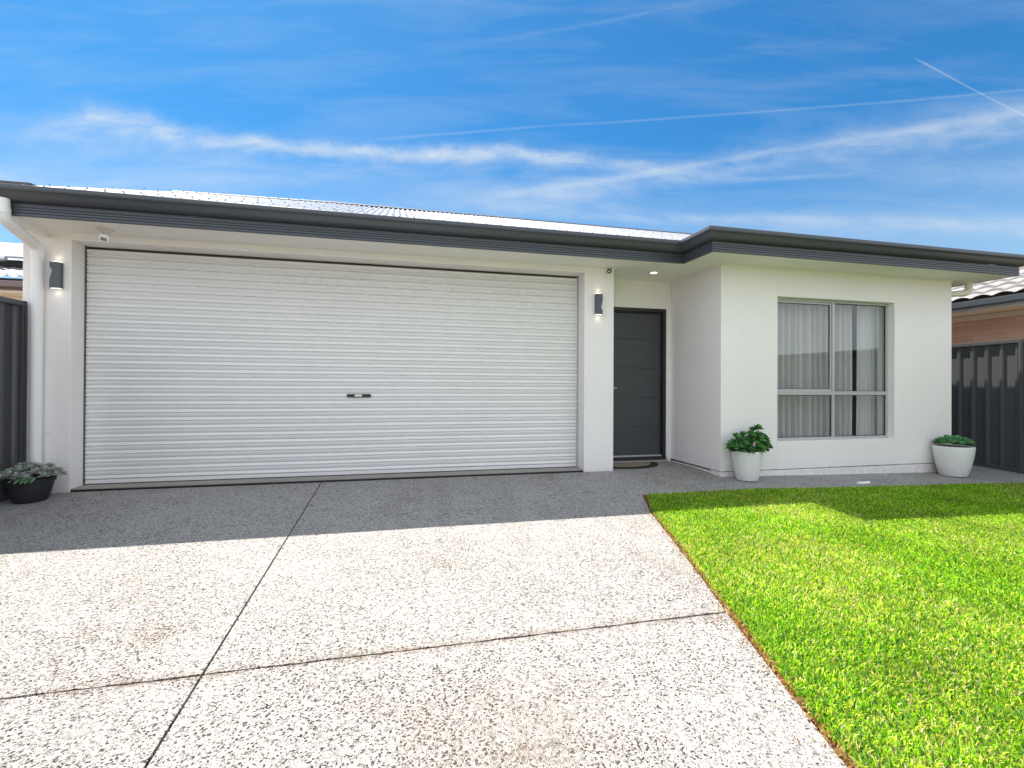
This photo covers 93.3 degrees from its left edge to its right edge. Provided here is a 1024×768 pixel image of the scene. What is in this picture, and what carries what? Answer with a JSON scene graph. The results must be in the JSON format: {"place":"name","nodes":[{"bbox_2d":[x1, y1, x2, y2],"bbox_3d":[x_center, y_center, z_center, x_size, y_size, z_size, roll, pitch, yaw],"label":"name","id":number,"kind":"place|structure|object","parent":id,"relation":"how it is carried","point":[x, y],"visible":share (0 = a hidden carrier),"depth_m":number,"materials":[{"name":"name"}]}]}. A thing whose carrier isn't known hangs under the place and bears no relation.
{"place":"outdoors","nodes":[
{"label":"outdoors","id":0,"kind":"place"},
{"bbox_2d":[0,461,1023,767],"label":"driveway","id":1,"kind":"structure","parent":0,"point":[538,621],"depth_m":2.33,"materials":[{"name":"grey concrete"}]},
{"bbox_2d":[0,296,27,502],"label":"boundary fence","id":2,"kind":"object","parent":1,"relation":"on","point":[13,363],"visible":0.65,"depth_m":4.46,"materials":[{"name":"metal"}]},
{"bbox_2d":[0,461,68,503],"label":"potted plant","id":3,"kind":"object","parent":1,"relation":"on","point":[32,486],"visible":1,"depth_m":4.26,"materials":[{"name":"green plant"}]},
{"bbox_2d":[146,484,320,767],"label":"driveway joint","id":4,"kind":"object","parent":1,"relation":"on","point":[218,650],"visible":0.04,"depth_m":2.10,"materials":[{"name":"concrete"}]},
{"bbox_2d":[613,462,657,468],"bbox_3d":[1.518,1.066,6.316,1.000,0.012,0.415,0,0,-13],"label":"door mat","id":5,"kind":"object","parent":1,"relation":"on","point":[635,465],"depth_m":6.29,"materials":[{"name":"beige fabric"}]},
{"bbox_2d":[724,424,772,481],"bbox_3d":[2.743,0.788,5.589,0.478,0.655,0.476,0,0,32],"label":"potted plant","id":6,"kind":"object","parent":1,"relation":"on","point":[747,462],"visible":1,"depth_m":5.51,"materials":[{"name":"green plant"}]},
{"bbox_2d":[857,481,869,483],"bbox_3d":[4.103,1.149,5.632,0.184,0.027,0.064,0,0,-13],"label":"flat stone","id":7,"kind":"object","parent":1,"relation":"on","point":[864,482],"visible":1,"depth_m":5.61,"materials":[{"name":"white stone"}]},
{"bbox_2d":[932,435,976,476],"bbox_3d":[5.771,0.930,6.321,0.452,0.536,0.436,0,0,-13],"label":"potted plant","id":8,"kind":"object","parent":1,"relation":"on","point":[951,459],"visible":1,"depth_m":6.19,"materials":[{"name":"green plant"}]},
{"bbox_2d":[0,0,1023,278],"label":"sky","id":9,"kind":"structure","parent":0,"point":[896,121],"materials":[{"name":"blue"}]},
{"bbox_2d":[646,482,1023,767],"bbox_3d":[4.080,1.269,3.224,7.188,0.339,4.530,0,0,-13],"label":"lawn grass","id":10,"kind":"structure","parent":0,"point":[944,506],"depth_m":2.79,"materials":[{"name":"green plant"}]},
{"bbox_2d":[645,495,854,767],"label":"soil edge","id":11,"kind":"object","parent":10,"relation":"on","point":[849,765],"visible":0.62,"depth_m":1.91,"materials":[{"name":"brown soil"}]},
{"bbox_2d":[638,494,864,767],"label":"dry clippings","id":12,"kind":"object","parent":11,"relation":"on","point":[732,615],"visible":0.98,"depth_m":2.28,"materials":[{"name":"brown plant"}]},
{"bbox_3d":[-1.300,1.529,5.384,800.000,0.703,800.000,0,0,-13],"label":"ground","id":13,"kind":"structure","parent":0,"visible":0},
{"bbox_2d":[0,242,22,300],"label":"neighbour house","id":14,"kind":"structure","parent":13,"relation":"on","point":[11,259],"depth_m":8.69,"materials":[{"name":"paint"}]},
{"bbox_2d":[0,180,1023,492],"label":"house","id":15,"kind":"structure","parent":13,"relation":"on","point":[190,338],"depth_m":5.56,"materials":[{"name":"paint"}]},
{"bbox_2d":[49,261,62,288],"bbox_3d":[-4.362,-1.042,4.630,0.087,0.258,0.056,0,0,-13],"label":"wall light","id":16,"kind":"object","parent":15,"relation":"attached to","point":[56,278],"visible":1,"depth_m":4.61,"materials":[{"name":"grey paint"}]},
{"bbox_2d":[95,227,114,242],"bbox_3d":[-3.853,-1.395,4.565,0.144,0.137,0.167,0,0,-13],"label":"sensor light","id":17,"kind":"object","parent":15,"relation":"attached to","point":[104,236],"visible":1,"depth_m":4.53,"materials":[{"name":"plastic"}]},
{"bbox_2d":[83,246,578,484],"bbox_3d":[-1.754,-0.229,5.549,5.300,2.531,0.146,0,0,-13],"label":"garage door","id":18,"kind":"structure","parent":15,"relation":"in","point":[198,367],"depth_m":5.40,"materials":[{"name":"paint"}]},
{"bbox_2d":[595,293,602,314],"bbox_3d":[1.063,-0.979,5.931,0.087,0.258,0.056,0,0,-13],"label":"wall light","id":19,"kind":"object","parent":15,"relation":"attached to","point":[598,302],"visible":1,"depth_m":5.91,"materials":[{"name":"grey paint"}]},
{"bbox_2d":[613,307,665,460],"bbox_3d":[1.670,-0.001,6.700,0.972,2.098,0.134,0,0,-13],"label":"front door","id":20,"kind":"structure","parent":15,"relation":"in","point":[639,352],"depth_m":6.71,"materials":[{"name":"paint"}]},
{"bbox_2d":[777,303,851,436],"bbox_3d":[3.830,-0.163,6.416,1.728,2.180,0.146,0,0,-13],"label":"curtain","id":21,"kind":"object","parent":15,"relation":"hanging from","point":[802,345],"visible":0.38,"depth_m":6.43,"materials":[{"name":"white fabric"}]},
{"bbox_2d":[777,298,887,440],"bbox_3d":[4.115,-0.179,6.250,1.819,1.784,0.063,0,0,-13],"label":"window","id":22,"kind":"structure","parent":15,"relation":"in","point":[830,391],"depth_m":6.24,"materials":[{"name":"metal"}]},
{"bbox_2d":[856,305,876,434],"bbox_3d":[4.872,-0.157,6.629,0.331,2.180,0.060,0,0,-13],"label":"curtain","id":23,"kind":"object","parent":15,"relation":"hanging from","point":[866,415],"visible":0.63,"depth_m":6.62,"materials":[{"name":"white fabric"}]},
{"bbox_2d":[951,338,1023,473],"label":"boundary fence","id":24,"kind":"object","parent":13,"relation":"on","point":[987,397],"visible":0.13,"depth_m":7.01,"materials":[{"name":"metal"}]},
{"bbox_2d":[951,266,1023,344],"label":"neighbour house","id":25,"kind":"structure","parent":13,"relation":"on","point":[988,311],"depth_m":8.30,"materials":[{"name":"brick"}]}
]}

